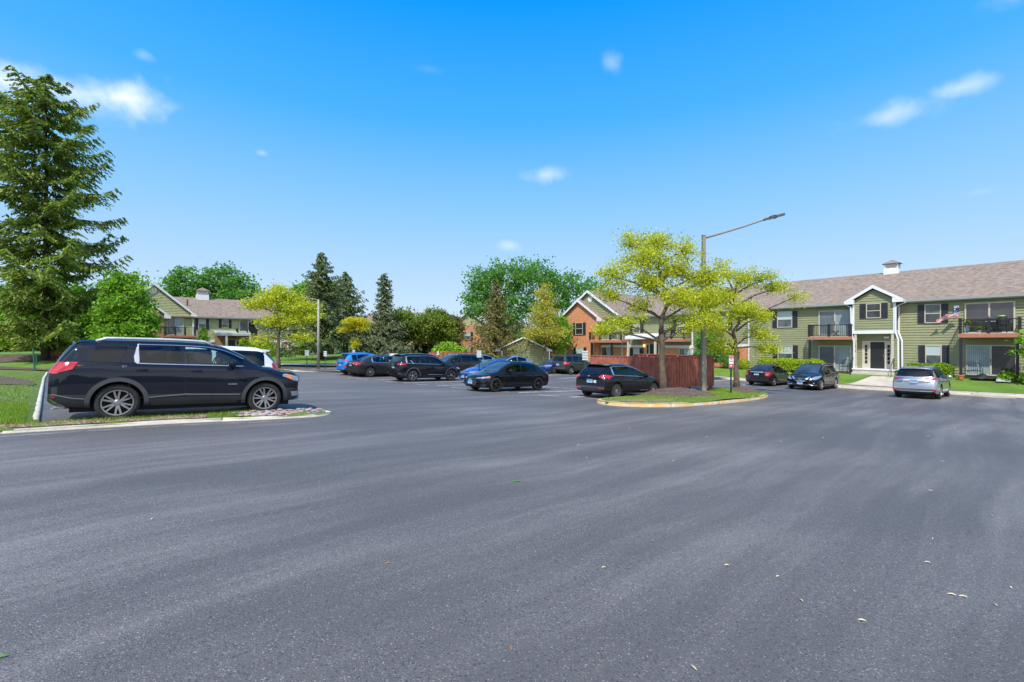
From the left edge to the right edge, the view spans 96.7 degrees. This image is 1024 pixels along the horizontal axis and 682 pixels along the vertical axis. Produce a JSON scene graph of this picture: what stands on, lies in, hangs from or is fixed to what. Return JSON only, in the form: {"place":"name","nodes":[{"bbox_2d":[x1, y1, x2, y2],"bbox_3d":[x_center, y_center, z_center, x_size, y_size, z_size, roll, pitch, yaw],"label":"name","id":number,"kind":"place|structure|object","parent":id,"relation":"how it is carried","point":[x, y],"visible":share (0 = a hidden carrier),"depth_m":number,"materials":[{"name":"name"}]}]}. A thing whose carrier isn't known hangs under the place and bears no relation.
{"place":"outdoors","nodes":[
{"label":"outdoors","id":0,"kind":"place"},
{"bbox_2d":[0,376,36,416],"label":"grass","id":1,"kind":"structure","parent":0,"point":[14,393],"depth_m":15.30,"materials":[{"name":"plant"}]},
{"bbox_2d":[0,351,56,368],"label":"lawn","id":2,"kind":"structure","parent":0,"point":[46,364],"depth_m":38.67,"materials":[{"name":"plant"}]},
{"bbox_2d":[0,355,60,361],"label":"mulch bed","id":3,"kind":"object","parent":2,"relation":"on","point":[11,358],"visible":0.71,"depth_m":40.77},
{"bbox_2d":[0,327,54,350],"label":"shrub","id":4,"kind":"object","parent":3,"relation":"on","point":[3,346],"visible":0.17,"depth_m":42.77,"materials":[{"name":"green plant"}]},
{"bbox_2d":[0,281,116,342],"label":"shade tree","id":5,"kind":"object","parent":2,"relation":"on","point":[77,288],"visible":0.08,"depth_m":46.03,"materials":[{"name":"green plant"}]},
{"bbox_2d":[0,65,133,359],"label":"spruce","id":6,"kind":"object","parent":2,"relation":"on","point":[44,281],"visible":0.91,"depth_m":39.31,"materials":[{"name":"green plant"}]},
{"bbox_2d":[70,267,167,338],"bbox_3d":[-34.254,-2.445,40.180,6.910,8.430,5.864,0,0,0],"label":"maple","id":7,"kind":"object","parent":2,"relation":"on","point":[129,315],"visible":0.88,"depth_m":39.31,"materials":[{"name":"green plant"}]},
{"bbox_2d":[196,326,210,341],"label":"juniper","id":8,"kind":"object","parent":2,"relation":"on","point":[203,335],"visible":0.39,"depth_m":48.85,"materials":[{"name":"green plant"}]},
{"bbox_2d":[238,337,276,356],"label":"shrub","id":9,"kind":"object","parent":2,"relation":"on","point":[245,342],"visible":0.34,"depth_m":58.15,"materials":[{"name":"green plant"}]},
{"bbox_2d":[0,368,329,430],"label":"lawn","id":10,"kind":"structure","parent":0,"point":[34,393],"depth_m":12.73,"materials":[{"name":"plant"}]},
{"bbox_2d":[0,376,35,384],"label":"mulch band","id":11,"kind":"object","parent":10,"relation":"on","point":[8,380],"visible":0.94,"depth_m":20.22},
{"bbox_2d":[0,366,50,370],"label":"mulch bed","id":12,"kind":"object","parent":10,"relation":"on","point":[19,368],"visible":0.89,"depth_m":34.66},
{"bbox_2d":[0,414,206,427],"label":"leaf litter","id":13,"kind":"object","parent":10,"relation":"on","point":[107,420],"visible":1,"depth_m":9.15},
{"bbox_2d":[0,399,257,427],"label":"grass","id":14,"kind":"structure","parent":10,"relation":"on","point":[19,415],"depth_m":9.60,"materials":[{"name":"plant"}]},
{"bbox_2d":[239,409,323,415],"bbox_3d":[-5.647,1.741,11.277,1.991,0.172,0.601,0,0,-39],"label":"gravel bed","id":15,"kind":"object","parent":10,"relation":"on","point":[265,412],"visible":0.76,"depth_m":10.99,"materials":[{"name":"gravel"}]},
{"bbox_2d":[278,368,336,370],"bbox_3d":[-25.138,2.179,37.890,27.200,0.047,1.800,0,0,14],"label":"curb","id":16,"kind":"object","parent":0,"point":[308,369],"visible":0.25,"depth_m":35.37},
{"bbox_2d":[235,278,328,367],"bbox_3d":[-19.730,-1.497,38.798,8.190,7.712,4.732,0,0,0],"label":"honey locust","id":17,"kind":"object","parent":16,"relation":"on","point":[276,296],"visible":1,"depth_m":38.54,"materials":[{"name":"green plant"}]},
{"bbox_2d":[302,296,319,368],"bbox_3d":[-15.945,-0.693,36.200,1.310,5.774,0.280,0,0,0],"label":"lamp post","id":18,"kind":"object","parent":16,"relation":"on","point":[318,340],"visible":0.86,"depth_m":36.12,"materials":[{"name":"metal"}]},
{"bbox_2d":[272,352,349,363],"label":"lawn","id":19,"kind":"structure","parent":0,"point":[330,359],"depth_m":51.46,"materials":[{"name":"plant"}]},
{"bbox_2d":[154,260,265,300],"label":"shade tree","id":20,"kind":"object","parent":19,"relation":"on","point":[231,287],"visible":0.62,"depth_m":70.67,"materials":[{"name":"green plant"}]},
{"bbox_2d":[124,283,335,354],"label":"apartment building","id":21,"kind":"structure","parent":19,"relation":"on","point":[225,322],"depth_m":58.73,"materials":[{"name":"green"}]},
{"bbox_2d":[167,317,183,334],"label":"sliding door","id":22,"kind":"structure","parent":21,"relation":"in","point":[174,321],"depth_m":55.75,"materials":[{"name":"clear glass"}]},
{"bbox_2d":[198,319,205,329],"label":"window","id":23,"kind":"structure","parent":21,"relation":"in","point":[201,322],"depth_m":57.38,"materials":[{"name":"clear glass"}]},
{"bbox_2d":[239,320,256,334],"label":"sliding door","id":24,"kind":"structure","parent":21,"relation":"in","point":[243,324],"depth_m":60.62,"materials":[{"name":"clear glass"}]},
{"bbox_2d":[275,280,338,313],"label":"shade tree","id":25,"kind":"object","parent":19,"relation":"on","point":[301,287],"visible":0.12,"depth_m":64.88,"materials":[{"name":"green plant"}]},
{"bbox_2d":[335,315,372,351],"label":"honey locust","id":26,"kind":"object","parent":19,"relation":"on","point":[361,323],"visible":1,"depth_m":42.75,"materials":[{"name":"yellow plant"}]},
{"bbox_2d":[358,312,447,353],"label":"apartment building","id":27,"kind":"structure","parent":19,"relation":"on","point":[426,347],"depth_m":69.17,"materials":[{"name":"green"}]},
{"bbox_2d":[413,345,428,353],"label":"sliding door","id":28,"kind":"structure","parent":27,"relation":"in","point":[425,348],"depth_m":69.10,"materials":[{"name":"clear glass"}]},
{"bbox_2d":[387,306,435,345],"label":"crabapple","id":29,"kind":"object","parent":19,"relation":"on","point":[415,330],"visible":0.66,"depth_m":60.91,"materials":[{"name":"green plant"}]},
{"bbox_2d":[413,305,459,347],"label":"crabapple","id":30,"kind":"object","parent":19,"relation":"on","point":[444,330],"visible":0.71,"depth_m":63.04,"materials":[{"name":"green plant"}]},
{"bbox_2d":[0,364,1023,681],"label":"parking lot","id":31,"kind":"structure","parent":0,"point":[258,550],"depth_m":3.99,"materials":[{"name":"asphalt"}]},
{"bbox_2d":[33,371,48,419],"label":"kerb","id":32,"kind":"structure","parent":31,"relation":"on","point":[36,414],"depth_m":12.53,"materials":[{"name":"concrete"}]},
{"bbox_2d":[0,420,288,436],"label":"joint line","id":33,"kind":"object","parent":31,"relation":"on","point":[143,427],"visible":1,"depth_m":9.10,"materials":[{"name":"paint"}]},
{"bbox_2d":[0,411,330,433],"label":"kerb","id":34,"kind":"structure","parent":31,"relation":"on","point":[71,427],"depth_m":9.53,"materials":[{"name":"concrete"}]},
{"bbox_2d":[47,337,298,418],"bbox_3d":[-8.072,0.867,11.448,4.958,1.828,2.311,3,-3,-40],"label":"suv","id":35,"kind":"object","parent":31,"relation":"on","point":[113,377],"visible":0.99,"depth_m":10.33,"materials":[{"name":"black paint"}]},
{"bbox_2d":[185,345,277,368],"bbox_3d":[-9.931,0.951,13.776,5.110,1.734,2.373,3,-3,-40],"label":"minivan","id":36,"kind":"object","parent":31,"relation":"on","point":[262,357],"visible":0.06,"depth_m":14.07,"materials":[{"name":"white paint"}]},
{"bbox_2d":[280,369,340,371],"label":"kerb","id":37,"kind":"structure","parent":31,"relation":"on","point":[312,370],"depth_m":34.57,"materials":[{"name":"concrete"}]},
{"bbox_2d":[336,352,389,374],"bbox_3d":[-10.411,1.564,32.929,4.170,1.573,2.195,2,0,-40],"label":"crossover","id":38,"kind":"object","parent":31,"relation":"on","point":[342,360],"visible":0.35,"depth_m":31.60,"materials":[{"name":"blue paint"}]},
{"bbox_2d":[347,354,393,376],"bbox_3d":[-8.899,1.640,31.645,4.810,1.484,2.217,2,-1,-40],"label":"sedan","id":39,"kind":"object","parent":31,"relation":"on","point":[368,366],"visible":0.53,"depth_m":30.30,"materials":[{"name":"grey paint"}]},
{"bbox_2d":[387,352,460,381],"bbox_3d":[-5.414,1.568,28.687,4.580,1.739,2.237,3,-1,-40],"label":"suv","id":40,"kind":"object","parent":31,"relation":"on","point":[412,367],"visible":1,"depth_m":27.60,"materials":[{"name":"black paint"}]},
{"bbox_2d":[440,353,481,370],"bbox_3d":[-4.537,1.712,34.993,4.626,1.605,2.241,2,0,-39],"label":"suv","id":41,"kind":"object","parent":31,"relation":"on","point":[462,361],"visible":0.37,"depth_m":34.72,"materials":[{"name":"grey paint"}]},
{"bbox_2d":[429,352,493,357],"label":"fence","id":42,"kind":"object","parent":31,"relation":"on","point":[438,356],"visible":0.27,"depth_m":52.08,"materials":[{"name":"red wood"}]},
{"bbox_2d":[459,359,507,379],"bbox_3d":[-1.140,1.841,28.706,4.656,1.433,2.193,3,-1,-39],"label":"sedan","id":43,"kind":"object","parent":31,"relation":"on","point":[463,374],"visible":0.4,"depth_m":27.73,"materials":[{"name":"blue paint"}]},
{"bbox_2d":[475,354,494,361],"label":"sedan","id":44,"kind":"object","parent":31,"relation":"on","point":[483,357],"visible":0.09,"depth_m":41.54,"materials":[{"name":"blue metal"}]},
{"bbox_2d":[381,376,630,396],"bbox_3d":[-1.059,2.450,25.150,20.572,0.270,4.831,0,0,38],"label":"stall line","id":45,"kind":"object","parent":31,"relation":"on","point":[488,388],"visible":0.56,"depth_m":23.75,"materials":[{"name":"paint"}]},
{"bbox_2d":[464,361,548,391],"bbox_3d":[-0.257,1.678,22.670,4.486,1.453,2.196,3,-3,-41],"label":"hatchback","id":46,"kind":"object","parent":31,"relation":"on","point":[496,377],"visible":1,"depth_m":21.97,"materials":[{"name":"black paint"}]},
{"bbox_2d":[499,355,533,363],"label":"sedan","id":47,"kind":"object","parent":31,"relation":"on","point":[514,358],"visible":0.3,"depth_m":40.17,"materials":[{"name":"blue metal"}]},
{"bbox_2d":[538,357,576,373],"bbox_3d":[4.160,2.045,40.392,4.656,1.433,2.193,2,0,-39],"label":"sedan","id":48,"kind":"object","parent":31,"relation":"on","point":[548,365],"visible":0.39,"depth_m":38.86,"materials":[{"name":"blue paint"}]},
{"bbox_2d":[552,354,590,373],"bbox_3d":[5.543,1.947,40.020,4.410,1.706,2.166,2,0,-40],"label":"suv","id":49,"kind":"object","parent":31,"relation":"on","point":[569,363],"visible":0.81,"depth_m":38.69,"materials":[{"name":"grey paint"}]},
{"bbox_2d":[582,351,588,367],"bbox_3d":[3.950,1.597,24.581,0.385,2.195,0.062,0,0,0],"label":"sign","id":50,"kind":"object","parent":31,"relation":"on","point":[585,355],"visible":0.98,"depth_m":24.55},
{"bbox_2d":[576,361,659,396],"bbox_3d":[4.970,1.649,20.777,4.360,1.668,2.210,3,-3,-38],"label":"hatchback","id":51,"kind":"object","parent":31,"relation":"on","point":[614,379],"visible":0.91,"depth_m":19.60,"materials":[{"name":"black paint"}]},
{"bbox_2d":[591,354,713,389],"bbox_3d":[8.413,1.881,27.436,4.870,2.107,5.370,0,0,-40],"label":"fence enclosure","id":52,"kind":"object","parent":31,"relation":"on","point":[683,370],"visible":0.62,"depth_m":25.21,"materials":[{"name":"red wood"}]},
{"bbox_2d":[597,394,767,406],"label":"island kerb","id":53,"kind":"structure","parent":31,"relation":"on","point":[637,404],"depth_m":16.68,"materials":[{"name":"concrete"}]},
{"bbox_2d":[597,387,767,403],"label":"island lawn","id":54,"kind":"structure","parent":53,"relation":"on","point":[711,399],"depth_m":18.08,"materials":[{"name":"plant"}]},
{"bbox_2d":[605,398,676,401],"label":"leaf litter","id":55,"kind":"object","parent":54,"relation":"on","point":[643,400],"visible":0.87,"depth_m":16.93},
{"bbox_2d":[641,388,709,397],"bbox_3d":[7.372,2.253,20.144,4.893,0.386,2.301,0,0,-44],"label":"mulch mound","id":56,"kind":"object","parent":54,"relation":"on","point":[681,392],"visible":0.98,"depth_m":19.48,"materials":[{"name":"soil"}]},
{"bbox_2d":[585,226,735,387],"bbox_3d":[7.044,-1.585,21.158,7.179,8.038,3.910,0,0,0],"label":"honey locust","id":57,"kind":"object","parent":56,"relation":"on","point":[681,295],"visible":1,"depth_m":21.18,"materials":[{"name":"green plant"}]},
{"bbox_2d":[729,355,733,392],"bbox_3d":[10.580,1.638,21.979,0.220,1.935,0.066,0,0,0],"label":"sign","id":58,"kind":"object","parent":54,"relation":"on","point":[731,361],"visible":1,"depth_m":21.95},
{"bbox_2d":[701,213,784,390],"bbox_3d":[11.495,-1.891,22.750,4.170,9.028,0.340,0,0,0],"label":"lamp post","id":59,"kind":"object","parent":54,"relation":"on","point":[703,355],"visible":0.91,"depth_m":22.66,"materials":[{"name":"metal"}]},
{"bbox_2d":[732,386,763,392],"bbox_3d":[12.425,2.592,24.199,1.572,0.374,4.115,0,0,32],"label":"mulch mound","id":60,"kind":"object","parent":54,"relation":"on","point":[745,389],"visible":0.88,"depth_m":23.65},
{"bbox_2d":[685,261,813,386],"bbox_3d":[12.623,-0.822,24.471,6.890,7.081,3.155,0,0,11],"label":"honey locust","id":61,"kind":"object","parent":60,"relation":"on","point":[760,333],"visible":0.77,"depth_m":24.46,"materials":[{"name":"green plant"}]},
{"bbox_2d":[686,330,730,363],"bbox_3d":[15.980,0.902,36.924,3.402,4.305,3.087,0,0,0],"label":"maple","id":62,"kind":"object","parent":31,"relation":"on","point":[717,356],"visible":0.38,"depth_m":36.45,"materials":[{"name":"green plant"}]},
{"bbox_2d":[745,363,789,385],"bbox_3d":[18.874,2.372,33.416,4.400,1.579,2.138,2,0,-40],"label":"sedan","id":63,"kind":"object","parent":31,"relation":"on","point":[772,374],"visible":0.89,"depth_m":32.27,"materials":[{"name":"grey paint"}]},
{"bbox_2d":[787,363,838,390],"bbox_3d":[20.463,2.315,30.928,4.916,1.734,2.305,2,-1,-39],"label":"suv","id":64,"kind":"object","parent":31,"relation":"on","point":[819,376],"visible":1,"depth_m":29.97,"materials":[{"name":"blue paint"}]},
{"bbox_2d":[700,260,1023,378],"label":"apartment building","id":65,"kind":"structure","parent":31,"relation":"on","point":[885,323],"depth_m":34.30,"materials":[{"name":"green"}]},
{"bbox_2d":[777,311,791,327],"bbox_3d":[23.922,-1.950,39.932,0.065,1.420,1.200,0,0,-40],"label":"window","id":66,"kind":"structure","parent":65,"relation":"in","point":[784,318],"depth_m":39.95,"materials":[{"name":"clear glass"}]},
{"bbox_2d":[778,345,792,357],"bbox_3d":[23.944,1.035,39.906,0.065,1.410,1.190,0,0,-40],"label":"window","id":67,"kind":"structure","parent":65,"relation":"in","point":[789,354],"depth_m":39.80,"materials":[{"name":"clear glass"}]},
{"bbox_2d":[818,309,849,335],"bbox_3d":[26.275,-1.530,37.038,0.115,2.060,2.300,0,0,-40],"label":"sliding door","id":68,"kind":"structure","parent":65,"relation":"in","point":[832,317],"depth_m":37.14,"materials":[{"name":"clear glass"}]},
{"bbox_2d":[818,345,850,370],"bbox_3d":[26.260,1.350,37.057,0.115,2.060,2.250,0,0,-40],"label":"sliding door","id":69,"kind":"structure","parent":65,"relation":"in","point":[834,355],"depth_m":36.98,"materials":[{"name":"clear glass"}]},
{"bbox_2d":[866,303,880,317],"bbox_3d":[27.414,-2.340,34.517,0.065,1.120,0.900,0,0,-40],"label":"window","id":70,"kind":"structure","parent":65,"relation":"in","point":[873,310],"depth_m":34.53,"materials":[{"name":"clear glass"}]},
{"bbox_2d":[870,342,884,368],"bbox_3d":[28.056,1.050,34.936,0.090,2.040,0.880,0,0,-39],"label":"door","id":71,"kind":"structure","parent":65,"relation":"in","point":[877,349],"depth_m":34.94,"materials":[{"name":"black metal"}]},
{"bbox_2d":[924,304,940,322],"bbox_3d":[30.041,-2.005,32.510,0.065,1.350,0.870,0,0,-40],"label":"window","id":72,"kind":"structure","parent":65,"relation":"in","point":[932,312],"depth_m":32.52,"materials":[{"name":"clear glass"}]},
{"bbox_2d":[925,345,941,363],"bbox_3d":[30.070,0.960,32.475,0.065,1.420,0.870,0,0,-40],"label":"window","id":73,"kind":"structure","parent":65,"relation":"in","point":[933,353],"depth_m":32.48,"materials":[{"name":"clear glass"}]},
{"bbox_2d":[936,306,959,321],"bbox_3d":[30.191,-1.873,31.477,1.182,1.072,0.627,0,0,23],"label":"flag","id":74,"kind":"object","parent":65,"relation":"attached to","point":[948,316],"visible":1,"depth_m":31.38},
{"bbox_2d":[965,301,1014,332],"bbox_3d":[31.815,-1.605,30.341,0.085,2.070,2.340,0,0,-39],"label":"sliding door","id":75,"kind":"structure","parent":65,"relation":"in","point":[980,310],"depth_m":30.29,"materials":[{"name":"grey glass"}]},
{"bbox_2d":[966,345,1015,375],"bbox_3d":[31.848,1.245,30.279,0.115,2.050,2.360,0,0,-40],"label":"sliding door","id":76,"kind":"structure","parent":65,"relation":"in","point":[993,359],"depth_m":30.27,"materials":[{"name":"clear glass"}]},
{"bbox_2d":[986,315,1007,332],"bbox_3d":[31.587,-1.139,29.655,0.540,1.141,0.990,0,0,-39],"label":"grill","id":77,"kind":"object","parent":65,"relation":"on","point":[998,322],"visible":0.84,"depth_m":29.39,"materials":[{"name":"black metal"}]},
{"bbox_2d":[714,377,1023,397],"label":"kerb","id":78,"kind":"structure","parent":31,"relation":"on","point":[954,393],"depth_m":29.95,"materials":[{"name":"concrete"}]},
{"bbox_2d":[893,366,951,398],"bbox_3d":[23.310,2.246,25.836,4.862,1.744,2.320,2,-2,-39],"label":"suv","id":79,"kind":"object","parent":31,"relation":"on","point":[923,380],"visible":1,"depth_m":24.42,"materials":[{"name":"silver metal"}]},
{"bbox_2d":[969,394,1015,397],"bbox_3d":[27.014,3.076,25.620,0.160,0.110,1.800,0,0,-39],"label":"wheel stop","id":80,"kind":"object","parent":31,"relation":"on","point":[980,395],"visible":1,"depth_m":25.58,"materials":[{"name":"concrete"}]},
{"bbox_2d":[0,0,1023,324],"label":"sky","id":81,"kind":"structure","parent":0,"point":[414,142],"materials":[{"name":"blue"}]},
{"bbox_2d":[714,367,1023,393],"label":"lawn","id":82,"kind":"structure","parent":0,"point":[976,385],"depth_m":29.41,"materials":[{"name":"plant"}]},
{"bbox_2d":[906,362,954,378],"bbox_3d":[29.300,2.000,31.961,1.550,1.172,2.576,0,0,-39],"label":"hedge","id":83,"kind":"object","parent":82,"relation":"on","point":[945,369],"visible":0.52,"depth_m":31.19,"materials":[{"name":"green plant"}]},
{"bbox_2d":[1005,330,1023,358],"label":"maple","id":84,"kind":"object","parent":82,"relation":"on","point":[1019,340],"visible":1,"depth_m":27.79,"materials":[{"name":"green plant"}]},
{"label":"mulch bed","id":85,"kind":"structure","parent":82,"relation":"on","visible":0},
{"bbox_2d":[970,373,996,378],"bbox_3d":[30.809,2.242,29.499,0.800,0.349,1.500,0,0,-40],"label":"tarp","id":86,"kind":"object","parent":85,"relation":"on","point":[982,376],"visible":0.85,"depth_m":29.51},
{"bbox_2d":[996,370,1017,381],"bbox_3d":[31.244,2.181,28.794,0.965,0.854,0.938,0,0,16],"label":"daylily","id":87,"kind":"object","parent":85,"relation":"on","point":[1008,375],"visible":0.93,"depth_m":28.59,"materials":[{"name":"green plant"}]},
{"bbox_2d":[714,376,1023,394],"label":"sidewalk","id":88,"kind":"structure","parent":0,"point":[892,388],"depth_m":30.02,"materials":[{"name":"concrete"}]},
{"bbox_2d":[850,376,893,386],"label":"entrance walk","id":89,"kind":"structure","parent":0,"point":[884,381],"depth_m":32.55,"materials":[{"name":"concrete"}]},
{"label":"mulch bed","id":90,"kind":"structure","parent":0,"visible":0},
{"bbox_2d":[719,347,739,367],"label":"shrub","id":91,"kind":"object","parent":90,"relation":"on","point":[724,364],"visible":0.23,"depth_m":42.39,"materials":[{"name":"green plant"}]},
{"bbox_2d":[738,358,750,368],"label":"shrub","id":92,"kind":"object","parent":90,"relation":"on","point":[746,363],"visible":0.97,"depth_m":41.18,"materials":[{"name":"green plant"}]},
{"bbox_2d":[756,357,825,371],"bbox_3d":[23.634,1.959,38.687,1.643,1.295,5.241,0,0,-39],"label":"hedge","id":93,"kind":"object","parent":90,"relation":"on","point":[794,364],"visible":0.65,"depth_m":38.31,"materials":[{"name":"green plant"}]},
{"bbox_3d":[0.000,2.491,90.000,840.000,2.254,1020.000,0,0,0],"label":"ground","id":94,"kind":"structure","parent":0,"visible":0},
{"bbox_2d":[258,252,379,359],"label":"spruce","id":95,"kind":"object","parent":94,"relation":"on","point":[322,280],"visible":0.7,"depth_m":50.83,"materials":[{"name":"green plant"}]},
{"bbox_2d":[441,314,468,343],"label":"crabapple","id":96,"kind":"object","parent":94,"relation":"on","point":[460,325],"visible":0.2,"depth_m":69.51,"materials":[{"name":"green plant"}]},
{"bbox_2d":[449,314,493,351],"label":"apartment building","id":97,"kind":"structure","parent":94,"relation":"on","point":[469,334],"depth_m":75.42,"materials":[{"name":"orange brick"}]},
{"bbox_2d":[458,278,530,358],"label":"spruce","id":98,"kind":"object","parent":94,"relation":"on","point":[489,338],"visible":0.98,"depth_m":49.96,"materials":[{"name":"green plant"}]},
{"bbox_2d":[456,255,542,345],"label":"shade tree","id":99,"kind":"object","parent":94,"relation":"on","point":[481,285],"visible":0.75,"depth_m":60.91,"materials":[{"name":"green plant"}]},
{"bbox_2d":[522,282,570,361],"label":"linden","id":100,"kind":"object","parent":94,"relation":"on","point":[543,327],"visible":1,"depth_m":48.53,"materials":[{"name":"green plant"}]},
{"bbox_2d":[522,254,607,357],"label":"shade tree","id":101,"kind":"object","parent":94,"relation":"on","point":[565,293],"visible":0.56,"depth_m":64.89,"materials":[{"name":"green plant"}]},
{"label":"mulch bed","id":102,"kind":"structure","parent":0,"visible":0},
{"bbox_2d":[325,272,379,352],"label":"spruce","id":103,"kind":"object","parent":102,"relation":"on","point":[347,285],"visible":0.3,"depth_m":57.55,"materials":[{"name":"green plant"}]},
{"bbox_2d":[350,273,421,355],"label":"spruce","id":104,"kind":"object","parent":102,"relation":"on","point":[385,325],"visible":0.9,"depth_m":57.30,"materials":[{"name":"green plant"}]},
{"bbox_2d":[431,341,469,355],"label":"shrub","id":105,"kind":"object","parent":102,"relation":"on","point":[447,346],"visible":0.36,"depth_m":52.86,"materials":[{"name":"green plant"}]},
{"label":"lawn","id":106,"kind":"structure","parent":0,"visible":0},
{"bbox_2d":[560,288,730,361],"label":"apartment building","id":107,"kind":"structure","parent":106,"relation":"on","point":[583,311],"depth_m":49.56,"materials":[{"name":"orange"}]},
{"bbox_2d":[575,322,582,334],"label":"window","id":108,"kind":"structure","parent":107,"relation":"in","point":[579,326],"depth_m":52.76,"materials":[{"name":"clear glass"}]},
{"bbox_2d":[601,347,609,355],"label":"sliding door","id":109,"kind":"structure","parent":107,"relation":"in","point":[604,350],"depth_m":50.59,"materials":[{"name":"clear glass"}]},
{"bbox_2d":[679,348,691,354],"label":"sliding door","id":110,"kind":"structure","parent":107,"relation":"in","point":[682,351],"depth_m":43.21,"materials":[{"name":"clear glass"}]},
{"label":"lawn","id":111,"kind":"structure","parent":0,"visible":0},
{"bbox_2d":[494,337,551,364],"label":"garage","id":112,"kind":"structure","parent":111,"relation":"on","point":[532,352],"depth_m":49.97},
{"bbox_2d":[507,312,575,358],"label":"ash tree","id":113,"kind":"object","parent":111,"relation":"on","point":[554,347],"visible":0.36,"depth_m":51.37,"materials":[{"name":"green plant"}]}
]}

